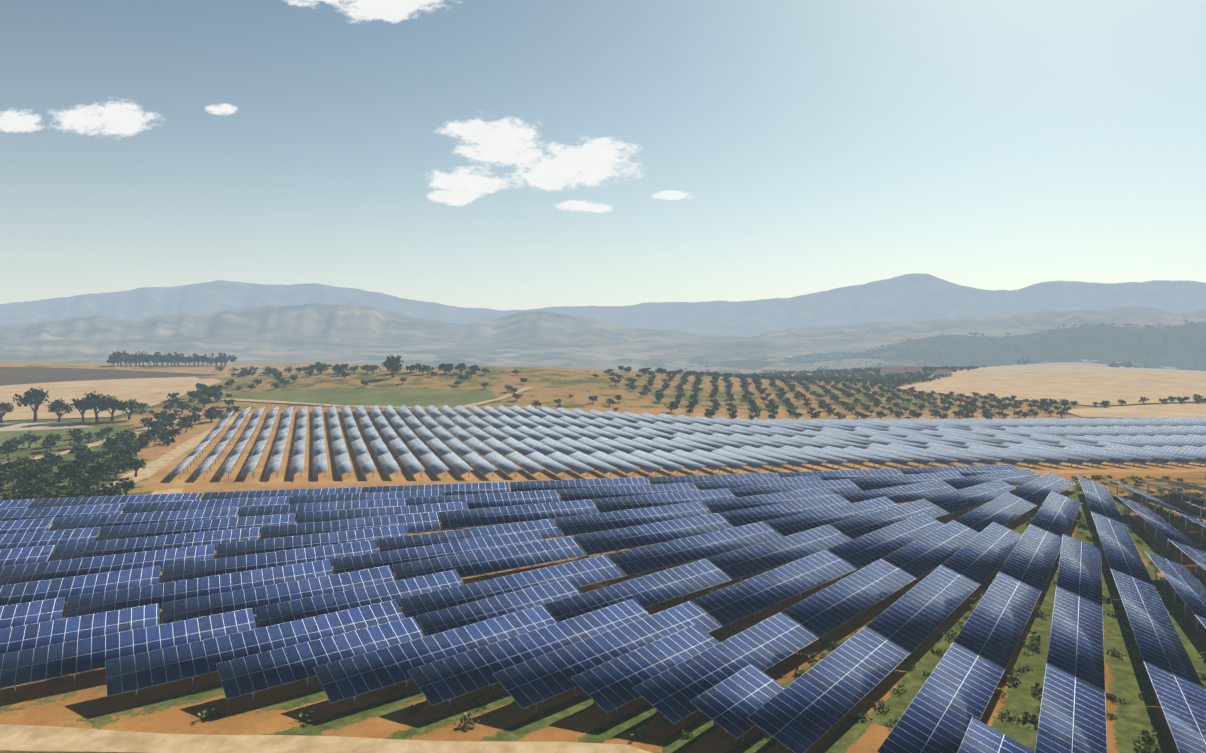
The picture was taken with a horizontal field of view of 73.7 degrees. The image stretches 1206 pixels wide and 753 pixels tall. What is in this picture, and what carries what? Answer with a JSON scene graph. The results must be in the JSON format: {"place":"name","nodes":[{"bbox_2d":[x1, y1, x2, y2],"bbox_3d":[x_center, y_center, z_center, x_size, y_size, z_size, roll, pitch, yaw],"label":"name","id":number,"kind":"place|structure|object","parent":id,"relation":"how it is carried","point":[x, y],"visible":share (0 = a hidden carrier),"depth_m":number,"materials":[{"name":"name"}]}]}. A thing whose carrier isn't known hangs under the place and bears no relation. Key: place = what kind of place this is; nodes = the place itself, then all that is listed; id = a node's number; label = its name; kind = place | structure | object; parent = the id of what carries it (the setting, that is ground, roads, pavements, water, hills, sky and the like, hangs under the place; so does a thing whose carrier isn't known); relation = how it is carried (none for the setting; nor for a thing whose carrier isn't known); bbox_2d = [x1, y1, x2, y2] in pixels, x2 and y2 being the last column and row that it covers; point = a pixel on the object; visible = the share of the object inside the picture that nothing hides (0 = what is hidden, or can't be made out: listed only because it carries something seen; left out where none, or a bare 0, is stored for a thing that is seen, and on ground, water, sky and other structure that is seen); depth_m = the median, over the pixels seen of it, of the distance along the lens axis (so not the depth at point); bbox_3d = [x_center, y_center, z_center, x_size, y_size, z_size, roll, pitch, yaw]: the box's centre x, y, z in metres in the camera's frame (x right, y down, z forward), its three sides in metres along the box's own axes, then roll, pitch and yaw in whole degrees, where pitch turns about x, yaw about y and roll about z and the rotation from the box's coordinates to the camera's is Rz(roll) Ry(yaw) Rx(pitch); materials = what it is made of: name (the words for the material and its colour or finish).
{"place":"outdoors","nodes":[
{"label":"outdoors","id":0,"kind":"place"},
{"bbox_2d":[0,422,91,430],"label":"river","id":1,"kind":"structure","parent":0,"point":[28,426],"depth_m":250.90,"materials":[{"name":"grey liquid"}]},
{"bbox_2d":[0,427,115,452],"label":"green field","id":2,"kind":"structure","parent":0,"point":[8,435],"depth_m":232.32,"materials":[{"name":"green plant"}]},
{"bbox_2d":[48,413,251,528],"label":"track","id":3,"kind":"structure","parent":0,"point":[152,467],"depth_m":185.75,"materials":[{"name":"beige soil"}]},
{"bbox_2d":[0,724,651,752],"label":"dirt road","id":4,"kind":"structure","parent":0,"point":[33,738],"depth_m":55.97,"materials":[{"name":"beige soil"}]},
{"bbox_2d":[0,322,1196,361],"bbox_3d":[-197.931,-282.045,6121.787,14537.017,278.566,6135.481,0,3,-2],"label":"hills","id":5,"kind":"structure","parent":0,"point":[51,350],"depth_m":6609.15,"materials":[{"name":"grey"}]},
{"bbox_2d":[0,321,1205,752],"bbox_3d":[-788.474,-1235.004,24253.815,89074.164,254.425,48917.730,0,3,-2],"label":"terrain","id":6,"kind":"structure","parent":0,"point":[86,701],"depth_m":121.29,"materials":[{"name":"soil"}]},
{"bbox_2d":[0,402,13,422],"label":"broadleaf tree","id":7,"kind":"object","parent":6,"relation":"on","point":[4,407],"visible":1,"depth_m":262.29,"materials":[{"name":"green plant"}]},
{"bbox_2d":[0,470,15,492],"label":"broadleaf tree","id":8,"kind":"object","parent":6,"relation":"on","point":[4,476],"visible":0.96,"depth_m":148.65,"materials":[{"name":"green plant"}]},
{"bbox_2d":[12,387,48,421],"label":"broadleaf tree","id":9,"kind":"object","parent":6,"relation":"on","point":[35,396],"visible":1,"depth_m":260.87,"materials":[{"name":"green plant"}]},
{"bbox_2d":[18,467,45,481],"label":"broadleaf tree","id":10,"kind":"object","parent":6,"relation":"on","point":[31,475],"visible":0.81,"depth_m":148.96,"materials":[{"name":"green plant"}]},
{"bbox_2d":[0,426,113,456],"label":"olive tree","id":11,"kind":"object","parent":6,"relation":"on","point":[77,436],"visible":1,"depth_m":207.35,"materials":[{"name":"green plant"}]},
{"bbox_2d":[46,398,74,421],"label":"broadleaf tree","id":12,"kind":"object","parent":6,"relation":"on","point":[58,405],"visible":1,"depth_m":258.36,"materials":[{"name":"green plant"}]},
{"bbox_2d":[56,460,85,482],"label":"broadleaf tree","id":13,"kind":"object","parent":6,"relation":"on","point":[76,468],"visible":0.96,"depth_m":150.50,"materials":[{"name":"green plant"}]},
{"bbox_2d":[69,398,93,421],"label":"broadleaf tree","id":14,"kind":"object","parent":6,"relation":"on","point":[81,405],"visible":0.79,"depth_m":259.63,"materials":[{"name":"green plant"}]},
{"bbox_2d":[81,463,107,484],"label":"broadleaf tree","id":15,"kind":"object","parent":6,"relation":"on","point":[95,468],"visible":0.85,"depth_m":153.31,"materials":[{"name":"green plant"}]},
{"bbox_2d":[0,414,194,508],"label":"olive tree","id":16,"kind":"object","parent":6,"relation":"on","point":[32,489],"visible":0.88,"depth_m":157.78,"materials":[{"name":"green plant"}]},
{"bbox_2d":[83,391,116,421],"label":"broadleaf tree","id":17,"kind":"object","parent":6,"relation":"on","point":[92,398],"visible":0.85,"depth_m":259.53,"materials":[{"name":"green plant"}]},
{"bbox_2d":[2,413,203,464],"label":"track","id":18,"kind":"structure","parent":6,"relation":"on","point":[101,441],"depth_m":214.25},
{"bbox_2d":[95,397,122,420],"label":"broadleaf tree","id":19,"kind":"object","parent":6,"relation":"on","point":[112,404],"visible":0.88,"depth_m":259.51,"materials":[{"name":"green plant"}]},
{"bbox_2d":[0,367,219,385],"bbox_3d":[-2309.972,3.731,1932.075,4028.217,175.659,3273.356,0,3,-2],"label":"ploughed field","id":20,"kind":"structure","parent":6,"relation":"on","point":[17,375],"depth_m":475.01,"materials":[{"name":"brown soil"}]},
{"bbox_2d":[0,377,221,419],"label":"tan field","id":21,"kind":"structure","parent":6,"relation":"on","point":[151,391],"depth_m":340.68,"materials":[{"name":"beige soil"}]},
{"bbox_2d":[107,355,123,366],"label":"ridge tree","id":22,"kind":"object","parent":6,"relation":"on","point":[112,360],"visible":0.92,"depth_m":543.96,"materials":[{"name":"green plant"}]},
{"bbox_2d":[111,351,125,366],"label":"ridge tree","id":23,"kind":"object","parent":6,"relation":"on","point":[117,356],"visible":0.79,"depth_m":546.45,"materials":[{"name":"green plant"}]},
{"bbox_2d":[115,349,128,365],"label":"ridge tree","id":24,"kind":"object","parent":6,"relation":"on","point":[125,354],"visible":0.29,"depth_m":552.54,"materials":[{"name":"green plant"}]},
{"bbox_2d":[114,399,141,419],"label":"broadleaf tree","id":25,"kind":"object","parent":6,"relation":"on","point":[130,406],"visible":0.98,"depth_m":261.86,"materials":[{"name":"plant"}]},
{"bbox_2d":[122,357,138,366],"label":"ridge tree","id":26,"kind":"object","parent":6,"relation":"on","point":[130,360],"visible":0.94,"depth_m":553.94,"materials":[{"name":"green plant"}]},
{"bbox_2d":[125,458,146,476],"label":"broadleaf tree","id":27,"kind":"object","parent":6,"relation":"on","point":[137,464],"visible":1,"depth_m":161.69,"materials":[{"name":"green plant"}]},
{"bbox_2d":[133,352,148,365],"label":"ridge tree","id":28,"kind":"object","parent":6,"relation":"on","point":[136,355],"visible":0.58,"depth_m":560.79,"materials":[{"name":"green plant"}]},
{"bbox_2d":[138,351,148,365],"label":"ridge tree","id":29,"kind":"object","parent":6,"relation":"on","point":[142,356],"visible":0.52,"depth_m":562.21,"materials":[{"name":"green plant"}]},
{"bbox_2d":[140,357,155,365],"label":"ridge tree","id":30,"kind":"object","parent":6,"relation":"on","point":[147,360],"visible":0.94,"depth_m":562.51,"materials":[{"name":"green plant"}]},
{"bbox_2d":[120,488,182,513],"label":"track","id":31,"kind":"structure","parent":6,"relation":"on","point":[171,491],"depth_m":145.96,"materials":[{"name":"beige soil"}]},
{"bbox_2d":[145,351,161,365],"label":"ridge tree","id":32,"kind":"object","parent":6,"relation":"on","point":[155,356],"visible":0.52,"depth_m":569.28,"materials":[{"name":"green plant"}]},
{"bbox_2d":[154,353,170,366],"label":"ridge tree","id":33,"kind":"object","parent":6,"relation":"on","point":[161,359],"visible":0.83,"depth_m":569.70,"materials":[{"name":"green plant"}]},
{"bbox_2d":[154,434,174,445],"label":"maquis shrub","id":34,"kind":"object","parent":6,"relation":"on","point":[166,439],"visible":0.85,"depth_m":208.62,"materials":[{"name":"green plant"}]},
{"bbox_2d":[162,352,178,365],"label":"ridge tree","id":35,"kind":"object","parent":6,"relation":"on","point":[173,358],"visible":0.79,"depth_m":573.96,"materials":[{"name":"green plant"}]},
{"bbox_2d":[172,354,185,365],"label":"ridge tree","id":36,"kind":"object","parent":6,"relation":"on","point":[181,356],"visible":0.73,"depth_m":579.31,"materials":[{"name":"green plant"}]},
{"bbox_2d":[137,379,241,433],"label":"trees","id":37,"kind":"object","parent":6,"relation":"on","point":[212,412],"visible":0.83,"depth_m":275.90,"materials":[{"name":"green plant"}]},
{"bbox_2d":[185,353,205,365],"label":"ridge tree","id":38,"kind":"object","parent":6,"relation":"on","point":[198,359],"visible":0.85,"depth_m":585.98,"materials":[{"name":"green plant"}]},
{"bbox_2d":[192,354,203,365],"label":"ridge tree","id":39,"kind":"object","parent":6,"relation":"on","point":[195,358],"visible":0.52,"depth_m":587.46,"materials":[{"name":"green plant"}]},
{"bbox_2d":[202,354,213,365],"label":"ridge tree","id":40,"kind":"object","parent":6,"relation":"on","point":[207,359],"visible":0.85,"depth_m":591.41,"materials":[{"name":"green plant"}]},
{"bbox_2d":[209,357,221,365],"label":"ridge tree","id":41,"kind":"object","parent":6,"relation":"on","point":[216,360],"visible":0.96,"depth_m":594.35,"materials":[{"name":"green plant"}]},
{"bbox_2d":[214,366,224,371],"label":"hilltop tree","id":42,"kind":"object","parent":6,"relation":"on","point":[219,368],"visible":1,"depth_m":541.82,"materials":[{"name":"green plant"}]},
{"bbox_2d":[212,355,227,365],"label":"ridge tree","id":43,"kind":"object","parent":6,"relation":"on","point":[223,361],"visible":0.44,"depth_m":599.23,"materials":[{"name":"green plant"}]},
{"bbox_2d":[216,353,236,365],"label":"ridge tree","id":44,"kind":"object","parent":6,"relation":"on","point":[233,358],"visible":0.79,"depth_m":600.93,"materials":[{"name":"green plant"}]},
{"bbox_2d":[306,364,317,370],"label":"hilltop tree","id":45,"kind":"object","parent":6,"relation":"on","point":[310,367],"visible":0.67,"depth_m":385.29,"materials":[{"name":"green plant"}]},
{"bbox_2d":[314,362,331,373],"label":"hilltop tree","id":46,"kind":"object","parent":6,"relation":"on","point":[322,365],"visible":0.77,"depth_m":374.87,"materials":[{"name":"green plant"}]},
{"bbox_2d":[335,363,347,371],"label":"hilltop tree","id":47,"kind":"object","parent":6,"relation":"on","point":[343,366],"visible":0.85,"depth_m":372.95,"materials":[{"name":"green plant"}]},
{"bbox_2d":[347,365,359,372],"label":"hilltop tree","id":48,"kind":"object","parent":6,"relation":"on","point":[353,368],"visible":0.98,"depth_m":369.22,"materials":[{"name":"green plant"}]},
{"bbox_2d":[224,388,497,407],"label":"field","id":49,"kind":"structure","parent":6,"relation":"on","point":[413,397],"depth_m":306.18,"materials":[{"name":"green plant"}]},
{"bbox_2d":[360,365,370,372],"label":"hilltop tree","id":50,"kind":"object","parent":6,"relation":"on","point":[364,367],"visible":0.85,"depth_m":369.06,"materials":[{"name":"green plant"}]},
{"bbox_2d":[367,365,380,373],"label":"hilltop tree","id":51,"kind":"object","parent":6,"relation":"on","point":[372,367],"visible":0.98,"depth_m":365.09,"materials":[{"name":"green plant"}]},
{"bbox_2d":[221,387,533,408],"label":"dirt road","id":52,"kind":"structure","parent":6,"relation":"on","point":[469,405],"depth_m":293.84,"materials":[{"name":"beige soil"}]},
{"bbox_2d":[385,364,398,373],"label":"hilltop tree","id":53,"kind":"object","parent":6,"relation":"on","point":[387,367],"visible":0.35,"depth_m":362.10,"materials":[{"name":"green plant"}]},
{"bbox_2d":[381,355,403,376],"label":"broadleaf tree","id":54,"kind":"object","parent":6,"relation":"on","point":[392,361],"visible":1,"depth_m":351.03,"materials":[{"name":"green plant"}]},
{"bbox_2d":[406,365,416,372],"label":"hilltop tree","id":55,"kind":"object","parent":6,"relation":"on","point":[411,368],"visible":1,"depth_m":365.27,"materials":[{"name":"green plant"}]},
{"bbox_2d":[416,365,427,373],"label":"hilltop tree","id":56,"kind":"object","parent":6,"relation":"on","point":[423,368],"visible":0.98,"depth_m":360.42,"materials":[{"name":"green plant"}]},
{"bbox_2d":[436,363,454,373],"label":"hilltop tree","id":57,"kind":"object","parent":6,"relation":"on","point":[442,366],"visible":0.77,"depth_m":362.44,"materials":[{"name":"green plant"}]},
{"bbox_2d":[444,366,453,373],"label":"hilltop tree","id":58,"kind":"object","parent":6,"relation":"on","point":[448,370],"visible":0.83,"depth_m":360.73,"materials":[{"name":"green plant"}]},
{"bbox_2d":[455,362,465,373],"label":"hilltop tree","id":59,"kind":"object","parent":6,"relation":"on","point":[461,367],"visible":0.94,"depth_m":362.35,"materials":[{"name":"green plant"}]},
{"bbox_2d":[468,365,480,370],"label":"hilltop tree","id":60,"kind":"object","parent":6,"relation":"on","point":[474,367],"visible":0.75,"depth_m":362.50,"materials":[{"name":"green plant"}]},
{"bbox_2d":[504,385,677,411],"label":"trees","id":61,"kind":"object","parent":6,"relation":"on","point":[590,398],"depth_m":295.84,"materials":[{"name":"green plant"}]},
{"bbox_2d":[0,464,1205,752],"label":"solar panels","id":62,"kind":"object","parent":6,"relation":"on","point":[348,628],"depth_m":79.63,"materials":[{"name":"blue glass"}]},
{"bbox_2d":[54,475,1205,752],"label":"field weeds","id":63,"kind":"object","parent":6,"relation":"on","point":[1038,689],"depth_m":72.52,"materials":[{"name":"green plant"}]},
{"bbox_2d":[166,405,1205,479],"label":"solar panels","id":64,"kind":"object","parent":6,"relation":"on","point":[1056,441],"depth_m":201.24,"materials":[{"name":"blue glass"}]},
{"bbox_2d":[592,351,1004,384],"bbox_3d":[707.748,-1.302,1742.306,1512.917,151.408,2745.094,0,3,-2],"label":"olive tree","id":65,"kind":"object","parent":6,"relation":"on","point":[644,371],"visible":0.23,"depth_m":708.75,"materials":[{"name":"green plant"}]},
{"bbox_2d":[625,366,1098,419],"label":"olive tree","id":66,"kind":"object","parent":6,"relation":"on","point":[875,379],"visible":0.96,"depth_m":322.38,"materials":[{"name":"green plant"}]},
{"bbox_2d":[880,367,906,375],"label":"farm house","id":67,"kind":"structure","parent":6,"relation":"on","point":[884,371],"depth_m":550.92,"materials":[{"name":"white paint"}]},
{"bbox_2d":[904,367,922,374],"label":"farm house","id":68,"kind":"structure","parent":6,"relation":"on","point":[910,370],"depth_m":551.27,"materials":[{"name":"white paint"}]},
{"bbox_2d":[934,369,952,376],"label":"farm house","id":69,"kind":"structure","parent":6,"relation":"on","point":[947,372],"depth_m":515.82,"materials":[{"name":"white paint"}]},
{"bbox_2d":[1016,358,1028,364],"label":"hill tree","id":70,"kind":"object","parent":6,"relation":"on","point":[1021,361],"visible":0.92,"depth_m":1423.50,"materials":[{"name":"green plant"}]},
{"bbox_2d":[895,371,1205,405],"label":"tan field","id":71,"kind":"structure","parent":6,"relation":"on","point":[1087,387],"depth_m":422.03,"materials":[{"name":"beige soil"}]},
{"bbox_2d":[952,359,1205,374],"bbox_3d":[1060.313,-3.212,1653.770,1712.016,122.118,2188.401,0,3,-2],"label":"tan field","id":72,"kind":"structure","parent":6,"relation":"on","point":[1067,366],"depth_m":745.02,"materials":[{"name":"beige soil"}]},
{"bbox_2d":[1119,361,1132,367],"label":"hill tree","id":73,"kind":"object","parent":6,"relation":"on","point":[1127,364],"visible":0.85,"depth_m":1329.70,"materials":[{"name":"green plant"}]},
{"bbox_2d":[1065,404,1205,417],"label":"tan field","id":74,"kind":"structure","parent":6,"relation":"on","point":[1170,410],"depth_m":286.14,"materials":[{"name":"beige soil"}]},
{"bbox_2d":[1099,394,1205,406],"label":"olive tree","id":75,"kind":"object","parent":6,"relation":"on","point":[1198,398],"visible":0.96,"depth_m":317.43,"materials":[{"name":"green plant"}]},
{"bbox_2d":[0,273,1205,336],"bbox_3d":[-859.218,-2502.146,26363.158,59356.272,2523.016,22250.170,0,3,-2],"label":"mountains","id":76,"kind":"structure","parent":0,"point":[913,297],"depth_m":28642.14,"materials":[{"name":"stone"}]},
{"bbox_2d":[0,303,1205,345],"bbox_3d":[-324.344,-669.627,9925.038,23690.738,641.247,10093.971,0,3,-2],"label":"mountains","id":77,"kind":"structure","parent":0,"point":[341,324],"depth_m":10362.18,"materials":[{"name":"grey stone"}]},
{"bbox_2d":[0,0,1205,309],"label":"sky","id":78,"kind":"structure","parent":0,"point":[489,154],"materials":[{"name":"blue"}]}
]}

